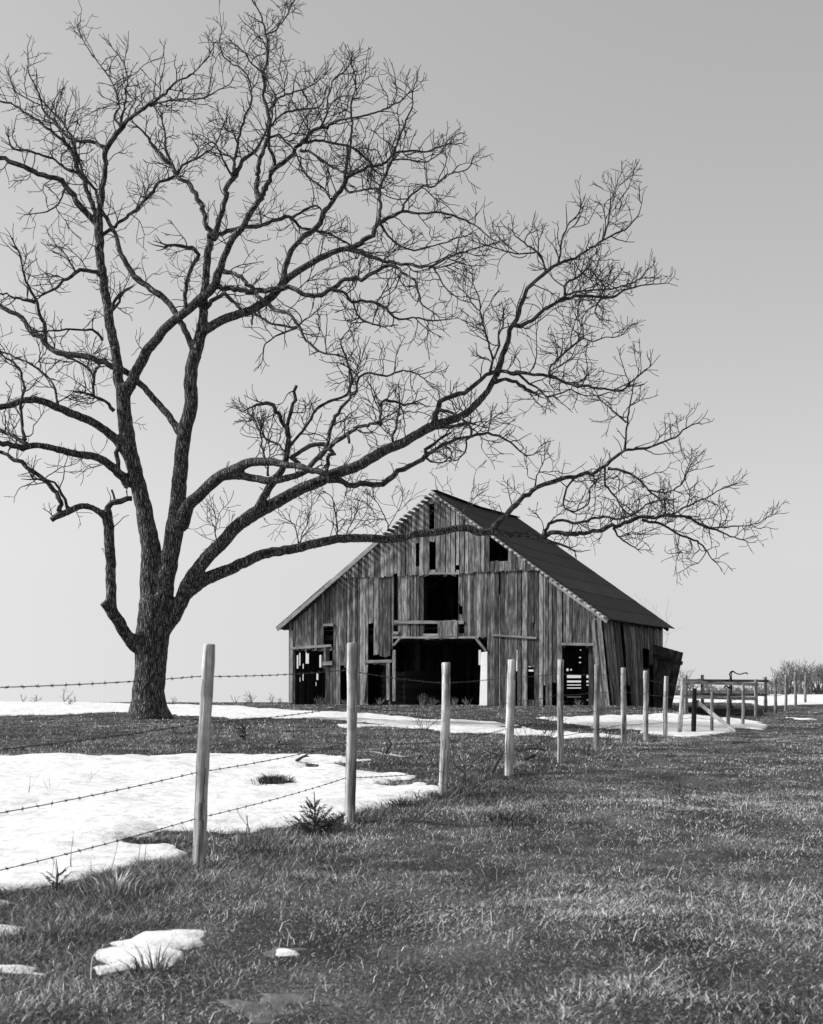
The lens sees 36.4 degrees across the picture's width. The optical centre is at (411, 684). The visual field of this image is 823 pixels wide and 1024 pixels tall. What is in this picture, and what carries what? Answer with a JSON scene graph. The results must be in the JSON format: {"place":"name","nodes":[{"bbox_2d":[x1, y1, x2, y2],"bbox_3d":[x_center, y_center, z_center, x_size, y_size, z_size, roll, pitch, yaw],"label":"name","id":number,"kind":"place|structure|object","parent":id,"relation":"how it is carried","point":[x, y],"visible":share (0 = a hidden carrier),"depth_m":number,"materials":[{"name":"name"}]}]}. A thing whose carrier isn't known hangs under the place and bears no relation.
{"place":"outdoors","nodes":[
{"label":"outdoors","id":0,"kind":"place"},
{"bbox_2d":[0,690,822,1023],"bbox_3d":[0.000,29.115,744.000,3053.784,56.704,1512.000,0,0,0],"label":"ground","id":1,"kind":"structure","parent":0,"point":[406,988],"depth_m":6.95,"materials":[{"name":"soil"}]},
{"bbox_2d":[42,859,71,890],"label":"cedar bush","id":2,"kind":"object","parent":1,"relation":"on","point":[56,878],"visible":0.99,"depth_m":7.62,"materials":[{"name":"grey plant"}]},
{"bbox_2d":[91,841,118,886],"bbox_3d":[-1.877,1.121,7.668,0.188,0.325,0.028,0,0,-37],"label":"weed","id":3,"kind":"object","parent":1,"relation":"on","point":[111,868],"visible":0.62,"depth_m":7.69,"materials":[{"name":"grey plant"}]},
{"bbox_2d":[66,864,172,897],"bbox_3d":[-1.769,1.176,7.553,0.689,0.212,0.627,0,0,0],"label":"grass tuft","id":4,"kind":"object","parent":1,"relation":"on","point":[110,883],"visible":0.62,"depth_m":7.54,"materials":[{"name":"plant"}]},
{"bbox_2d":[138,831,148,863],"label":"weed","id":5,"kind":"object","parent":1,"relation":"on","point":[145,849],"visible":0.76,"depth_m":8.48,"materials":[{"name":"plant"}]},
{"bbox_2d":[107,939,196,976],"bbox_3d":[-1.113,1.214,5.507,0.372,0.146,0.370,0,0,11],"label":"grass tuft","id":6,"kind":"object","parent":1,"relation":"on","point":[161,963],"visible":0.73,"depth_m":5.49,"materials":[{"name":"grey plant"}]},
{"bbox_2d":[167,858,218,870],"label":"grass tuft","id":7,"kind":"object","parent":1,"relation":"on","point":[189,863],"visible":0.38,"depth_m":8.45,"materials":[{"name":"grey plant"}]},
{"bbox_2d":[193,644,214,869],"bbox_3d":[-1.406,0.614,8.445,0.159,1.783,0.104,0,0,0],"label":"fence post","id":8,"kind":"object","parent":1,"relation":"on","point":[202,773],"visible":0.88,"depth_m":8.41,"materials":[{"name":"grey wood"}]},
{"bbox_2d":[0,691,677,751],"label":"barbed wire","id":9,"kind":"object","parent":8,"relation":"attached to","point":[105,737],"visible":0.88,"depth_m":9.11,"materials":[{"name":"black metal"}]},
{"bbox_2d":[0,722,678,870],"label":"barbed wire","id":10,"kind":"object","parent":8,"relation":"attached to","point":[116,841],"visible":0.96,"depth_m":9.11,"materials":[{"name":"black metal"}]},
{"bbox_2d":[0,708,678,812],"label":"barbed wire","id":11,"kind":"object","parent":8,"relation":"attached to","point":[79,797],"visible":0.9,"depth_m":8.93,"materials":[{"name":"black metal"}]},
{"bbox_2d":[174,854,251,869],"bbox_3d":[-1.319,1.217,8.546,0.538,0.110,0.540,0,0,8],"label":"grass tuft","id":12,"kind":"object","parent":1,"relation":"on","point":[226,862],"visible":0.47,"depth_m":8.59,"materials":[{"name":"grey plant"}]},
{"bbox_2d":[237,811,250,844],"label":"weed","id":13,"kind":"object","parent":1,"relation":"on","point":[246,828],"visible":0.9,"depth_m":9.90,"materials":[{"name":"grey plant"}]},
{"bbox_2d":[236,724,253,738],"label":"cedar bush","id":14,"kind":"object","parent":1,"relation":"on","point":[244,732],"visible":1,"depth_m":24.60,"materials":[{"name":"black plant"}]},
{"bbox_2d":[242,691,256,703],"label":"weed","id":15,"kind":"object","parent":1,"relation":"on","point":[251,697],"visible":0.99,"depth_m":58.09,"materials":[{"name":"grey plant"}]},
{"bbox_2d":[249,773,297,784],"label":"grass tuft","id":16,"kind":"object","parent":1,"relation":"on","point":[278,779],"visible":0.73,"depth_m":15.18,"materials":[{"name":"grey plant"}]},
{"bbox_2d":[263,738,291,745],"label":"fallen branch","id":17,"kind":"object","parent":1,"relation":"on","point":[270,742],"visible":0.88,"depth_m":23.52,"materials":[{"name":"grey wood"}]},
{"bbox_2d":[217,947,342,1023],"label":"ice","id":18,"kind":"structure","parent":1,"relation":"on","point":[246,1007],"depth_m":4.98,"materials":[{"name":"grey ice"}]},
{"bbox_2d":[284,793,347,833],"bbox_3d":[-0.788,1.086,10.588,0.450,0.377,0.539,0,0,24],"label":"cedar bush","id":19,"kind":"object","parent":1,"relation":"on","point":[316,820],"visible":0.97,"depth_m":10.57,"materials":[{"name":"grey plant"}]},
{"bbox_2d":[314,697,325,704],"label":"weed","id":20,"kind":"object","parent":1,"relation":"on","point":[320,701],"visible":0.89,"depth_m":51.60,"materials":[{"name":"grey plant"}]},
{"bbox_2d":[344,643,356,824],"bbox_3d":[-0.535,0.545,10.948,0.122,1.832,0.111,0,0,0],"label":"fence post","id":21,"kind":"object","parent":1,"relation":"on","point":[350,777],"visible":0.87,"depth_m":10.91,"materials":[{"name":"grey wood"}]},
{"bbox_2d":[0,670,676,688],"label":"barbed wire","id":22,"kind":"object","parent":21,"relation":"attached to","point":[139,681],"visible":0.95,"depth_m":8.98,"materials":[{"name":"black metal"}]},
{"bbox_2d":[322,807,378,823],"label":"grass tuft","id":23,"kind":"object","parent":1,"relation":"on","point":[356,814],"visible":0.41,"depth_m":11.15,"materials":[{"name":"grey plant"}]},
{"bbox_2d":[357,747,385,754],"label":"fallen branch","id":24,"kind":"object","parent":1,"relation":"on","point":[379,752],"visible":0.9,"depth_m":20.13,"materials":[{"name":"grey wood"}]},
{"bbox_2d":[383,738,392,753],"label":"fallen branch","id":25,"kind":"object","parent":1,"relation":"on","point":[387,749],"visible":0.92,"depth_m":19.94,"materials":[{"name":"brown wood"}]},
{"bbox_2d":[0,0,789,719],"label":"bare tree","id":26,"kind":"object","parent":1,"relation":"on","point":[160,610],"visible":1,"depth_m":35.49,"materials":[{"name":"black plant"}]},
{"bbox_2d":[360,795,444,808],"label":"grass tuft","id":27,"kind":"object","parent":1,"relation":"on","point":[404,800],"visible":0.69,"depth_m":12.49,"materials":[{"name":"plant"}]},
{"bbox_2d":[389,751,424,757],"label":"fallen branch","id":28,"kind":"object","parent":1,"relation":"on","point":[390,754],"visible":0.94,"depth_m":19.43,"materials":[{"name":"grey wood"}]},
{"bbox_2d":[0,693,822,974],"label":"snow","id":29,"kind":"structure","parent":1,"relation":"on","point":[29,835],"depth_m":13.58,"materials":[{"name":"white snow"}]},
{"bbox_2d":[295,749,312,761],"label":"fallen branch","id":30,"kind":"object","parent":29,"relation":"on","point":[299,759],"visible":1,"depth_m":18.40,"materials":[{"name":"grey wood"}]},
{"bbox_2d":[417,693,427,705],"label":"weed","id":31,"kind":"object","parent":1,"relation":"on","point":[422,703],"visible":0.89,"depth_m":49.70,"materials":[{"name":"plant"}]},
{"bbox_2d":[407,707,440,730],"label":"bramble","id":32,"kind":"object","parent":1,"relation":"on","point":[426,720],"visible":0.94,"depth_m":29.84,"materials":[{"name":"grey plant"}]},
{"bbox_2d":[411,786,473,800],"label":"grass tuft","id":33,"kind":"object","parent":1,"relation":"on","point":[438,796],"visible":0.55,"depth_m":13.20,"materials":[{"name":"plant"}]},
{"bbox_2d":[438,662,449,795],"bbox_3d":[0.349,0.633,13.476,0.140,1.760,0.110,0,0,0],"label":"fence post","id":34,"kind":"object","parent":1,"relation":"on","point":[445,738],"visible":0.77,"depth_m":13.44,"materials":[{"name":"grey wood"}]},
{"bbox_2d":[438,764,475,796],"bbox_3d":[0.493,1.045,13.363,0.293,0.405,0.515,0,0,19],"label":"bramble","id":35,"kind":"object","parent":1,"relation":"on","point":[456,782],"visible":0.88,"depth_m":13.40,"materials":[{"name":"grey plant"}]},
{"bbox_2d":[449,739,469,784],"bbox_3d":[0.469,0.859,14.285,0.330,0.683,0.616,0,0,16],"label":"sapling","id":36,"kind":"object","parent":1,"relation":"on","point":[461,761],"visible":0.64,"depth_m":14.36,"materials":[{"name":"grey plant"}]},
{"bbox_2d":[276,490,682,707],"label":"barn","id":37,"kind":"structure","parent":1,"relation":"on","point":[421,608],"depth_m":51.17,"materials":[{"name":"grey wood"}]},
{"bbox_2d":[653,644,682,707],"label":"side door","id":38,"kind":"structure","parent":37,"relation":"in","point":[661,668],"depth_m":52.62,"materials":[{"name":"black wood"}]},
{"bbox_2d":[479,652,486,705],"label":"metal sheet","id":39,"kind":"object","parent":1,"relation":"on","point":[483,689],"visible":0.79,"depth_m":49.18,"materials":[{"name":"white metal"}]},
{"bbox_2d":[490,747,504,773],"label":"fallen branch","id":40,"kind":"object","parent":1,"relation":"on","point":[495,764],"visible":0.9,"depth_m":16.28,"materials":[{"name":"grey wood"}]},
{"bbox_2d":[504,659,515,775],"bbox_3d":[1.266,0.559,16.071,0.146,1.775,0.128,0,0,0],"label":"fence post","id":41,"kind":"object","parent":1,"relation":"on","point":[509,740],"visible":0.85,"depth_m":16.03,"materials":[{"name":"grey wood"}]},
{"bbox_2d":[466,807,556,826],"bbox_3d":[0.718,1.161,11.264,1.089,0.102,0.870,0,0,40],"label":"grass tuft","id":42,"kind":"object","parent":1,"relation":"on","point":[503,817],"visible":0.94,"depth_m":11.12,"materials":[{"name":"plant"}]},
{"bbox_2d":[523,749,540,759],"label":"fallen branch","id":43,"kind":"object","parent":1,"relation":"on","point":[528,757],"visible":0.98,"depth_m":19.58,"materials":[{"name":"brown wood"}]},
{"bbox_2d":[519,743,552,753],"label":"fallen branch","id":44,"kind":"object","parent":1,"relation":"on","point":[533,748],"visible":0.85,"depth_m":20.71,"materials":[{"name":"grey wood"}]},
{"bbox_2d":[515,701,566,748],"bbox_3d":[2.180,0.791,21.489,1.076,1.080,0.982,0,0,0],"label":"bramble","id":45,"kind":"object","parent":1,"relation":"on","point":[547,727],"visible":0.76,"depth_m":21.48,"materials":[{"name":"grey plant"}]},
{"bbox_2d":[529,707,571,733],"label":"bramble","id":46,"kind":"object","parent":1,"relation":"on","point":[547,720],"visible":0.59,"depth_m":29.65,"materials":[{"name":"grey plant"}]},
{"bbox_2d":[557,659,563,762],"bbox_3d":[2.252,0.515,18.875,0.113,1.803,0.114,0,0,0],"label":"fence post","id":47,"kind":"object","parent":1,"relation":"on","point":[560,729],"visible":0.9,"depth_m":18.83,"materials":[{"name":"grey wood"}]},
{"bbox_2d":[593,664,599,750],"bbox_3d":[3.205,0.512,21.603,0.120,1.733,0.117,0,0,0],"label":"fence post","id":48,"kind":"object","parent":1,"relation":"on","point":[596,718],"visible":0.83,"depth_m":21.56,"materials":[{"name":"grey wood"}]},
{"bbox_2d":[590,723,623,744],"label":"bramble","id":49,"kind":"object","parent":1,"relation":"on","point":[607,741],"visible":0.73,"depth_m":23.63,"materials":[{"name":"grey plant"}]},
{"bbox_2d":[621,668,626,743],"bbox_3d":[4.093,0.536,24.131,0.126,1.746,0.136,0,0,0],"label":"fence post","id":50,"kind":"object","parent":1,"relation":"on","point":[623,709],"visible":0.83,"depth_m":24.08,"materials":[{"name":"grey wood"}]},
{"bbox_2d":[643,671,648,739],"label":"fence post","id":51,"kind":"object","parent":1,"relation":"on","point":[645,705],"visible":0.83,"depth_m":26.75,"materials":[{"name":"grey wood"}]},
{"bbox_2d":[663,676,667,735],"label":"fence post","id":52,"kind":"object","parent":1,"relation":"on","point":[665,711],"visible":0.83,"depth_m":29.58,"materials":[{"name":"grey wood"}]},
{"bbox_2d":[677,678,684,731],"bbox_3d":[6.965,0.691,32.339,0.226,1.764,0.140,0,0,0],"label":"fence post","id":53,"kind":"object","parent":1,"relation":"on","point":[681,711],"visible":0.82,"depth_m":32.28,"materials":[{"name":"grey wood"}]},
{"bbox_2d":[674,668,695,695],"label":"bare bush","id":54,"kind":"object","parent":1,"relation":"on","point":[679,679],"visible":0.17,"depth_m":97.43,"materials":[{"name":"grey plant"}]},
{"bbox_2d":[678,681,700,694],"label":"bare bush","id":55,"kind":"object","parent":1,"relation":"on","point":[691,686],"visible":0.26,"depth_m":99.97,"materials":[{"name":"grey plant"}]},
{"bbox_2d":[691,688,696,731],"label":"fence post","id":56,"kind":"object","parent":1,"relation":"on","point":[694,706],"visible":0.76,"depth_m":32.95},
{"bbox_2d":[697,700,735,732],"bbox_3d":[7.818,0.810,32.125,0.030,0.849,1.966,0,0,-16],"label":"brace board","id":57,"kind":"object","parent":56,"relation":"attached to","point":[717,717],"visible":0.86,"depth_m":32.06,"materials":[{"name":"grey wood"}]},
{"bbox_2d":[694,684,713,692],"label":"bare bush","id":58,"kind":"object","parent":1,"relation":"on","point":[706,686],"visible":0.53,"depth_m":99.78,"materials":[{"name":"grey plant"}]},
{"bbox_2d":[710,692,713,730],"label":"fence post","id":59,"kind":"object","parent":1,"relation":"on","point":[712,709],"visible":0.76,"depth_m":33.36,"materials":[{"name":"grey wood"}]},
{"bbox_2d":[707,685,724,692],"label":"bare bush","id":60,"kind":"object","parent":1,"relation":"on","point":[713,689],"visible":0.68,"depth_m":101.66,"materials":[{"name":"grey plant"}]},
{"bbox_2d":[684,675,768,717],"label":"rail pen","id":61,"kind":"object","parent":1,"relation":"on","point":[702,695],"visible":0.76,"depth_m":45.94,"materials":[{"name":"grey wood"}]},
{"bbox_2d":[688,707,764,716],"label":"well platform","id":62,"kind":"structure","parent":1,"relation":"on","point":[720,712],"depth_m":47.37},
{"bbox_2d":[724,671,747,707],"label":"hand pump","id":63,"kind":"object","parent":62,"relation":"on","point":[730,686],"visible":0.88,"depth_m":48.97,"materials":[{"name":"metal"}]},
{"bbox_2d":[726,689,729,724],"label":"fence post","id":64,"kind":"object","parent":1,"relation":"on","point":[728,709],"visible":0.73,"depth_m":34.56,"materials":[{"name":"grey wood"}]},
{"bbox_2d":[721,686,736,693],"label":"bare bush","id":65,"kind":"object","parent":1,"relation":"on","point":[726,688],"visible":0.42,"depth_m":101.03,"materials":[{"name":"grey plant"}]},
{"bbox_2d":[732,686,748,693],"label":"bare bush","id":66,"kind":"object","parent":1,"relation":"on","point":[738,690],"visible":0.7,"depth_m":99.71,"materials":[{"name":"grey plant"}]},
{"bbox_2d":[731,736,752,743],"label":"fallen branch","id":67,"kind":"object","parent":1,"relation":"on","point":[747,741],"visible":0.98,"depth_m":23.02,"materials":[{"name":"grey wood"}]},
{"bbox_2d":[741,684,744,723],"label":"fence post","id":68,"kind":"object","parent":1,"relation":"on","point":[743,706],"visible":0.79,"depth_m":36.56,"materials":[{"name":"grey wood"}]},
{"bbox_2d":[745,686,760,693],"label":"bare bush","id":69,"kind":"object","parent":1,"relation":"on","point":[752,690],"visible":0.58,"depth_m":101.05,"materials":[{"name":"grey plant"}]},
{"bbox_2d":[758,683,772,694],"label":"bare bush","id":70,"kind":"object","parent":1,"relation":"on","point":[760,689],"visible":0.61,"depth_m":99.70,"materials":[{"name":"grey plant"}]},
{"bbox_2d":[762,678,779,693],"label":"bare bush","id":71,"kind":"object","parent":1,"relation":"on","point":[772,680],"visible":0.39,"depth_m":105.98,"materials":[{"name":"grey plant"}]},
{"bbox_2d":[774,678,776,712],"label":"fence post","id":72,"kind":"object","parent":1,"relation":"on","point":[775,695],"visible":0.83,"depth_m":49.95,"materials":[{"name":"grey wood"}]},
{"bbox_2d":[770,671,791,693],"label":"bare bush","id":73,"kind":"object","parent":1,"relation":"on","point":[781,684],"visible":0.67,"depth_m":103.92,"materials":[{"name":"grey plant"}]},
{"bbox_2d":[762,665,803,693],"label":"bare bush","id":74,"kind":"object","parent":1,"relation":"on","point":[782,676],"visible":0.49,"depth_m":105.07,"materials":[{"name":"grey plant"}]},
{"bbox_2d":[784,675,787,710],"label":"fence post","id":75,"kind":"object","parent":1,"relation":"on","point":[786,694],"visible":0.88,"depth_m":53.45,"materials":[{"name":"grey wood"}]},
{"bbox_2d":[771,659,814,693],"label":"bare bush","id":76,"kind":"object","parent":1,"relation":"on","point":[792,677],"visible":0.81,"depth_m":103.86,"materials":[{"name":"grey plant"}]},
{"bbox_2d":[794,672,796,705],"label":"fence post","id":77,"kind":"object","parent":1,"relation":"on","point":[795,688],"visible":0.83,"depth_m":56.95,"materials":[{"name":"grey wood"}]},
{"bbox_2d":[785,662,815,693],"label":"bare bush","id":78,"kind":"object","parent":1,"relation":"on","point":[800,683],"visible":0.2,"depth_m":105.71,"materials":[{"name":"grey plant"}]},
{"bbox_2d":[791,665,819,694],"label":"bare bush","id":79,"kind":"object","parent":1,"relation":"on","point":[809,680],"visible":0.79,"depth_m":102.94,"materials":[{"name":"grey plant"}]},
{"bbox_2d":[804,672,806,701],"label":"fence post","id":80,"kind":"object","parent":1,"relation":"on","point":[805,690],"visible":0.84,"depth_m":60.95,"materials":[{"name":"grey wood"}]},
{"bbox_2d":[799,664,822,693],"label":"bare bush","id":81,"kind":"object","parent":1,"relation":"on","point":[812,685],"visible":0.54,"depth_m":103.73,"materials":[{"name":"grey plant"}]},
{"bbox_2d":[799,661,822,693],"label":"bare bush","id":82,"kind":"object","parent":1,"relation":"on","point":[814,690],"visible":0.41,"depth_m":104.87,"materials":[{"name":"grey plant"}]},
{"bbox_2d":[809,664,822,693],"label":"bare bush","id":83,"kind":"object","parent":1,"relation":"on","point":[818,689],"visible":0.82,"depth_m":103.86,"materials":[{"name":"grey plant"}]},
{"bbox_2d":[0,0,822,702],"label":"sky","id":84,"kind":"structure","parent":0,"point":[719,103],"materials":[{"name":"grey"}]},
{"bbox_2d":[668,783,687,797],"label":"grass tuft","id":85,"kind":"object","parent":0,"point":[679,796],"visible":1,"depth_m":12.84,"materials":[{"name":"grey plant"}]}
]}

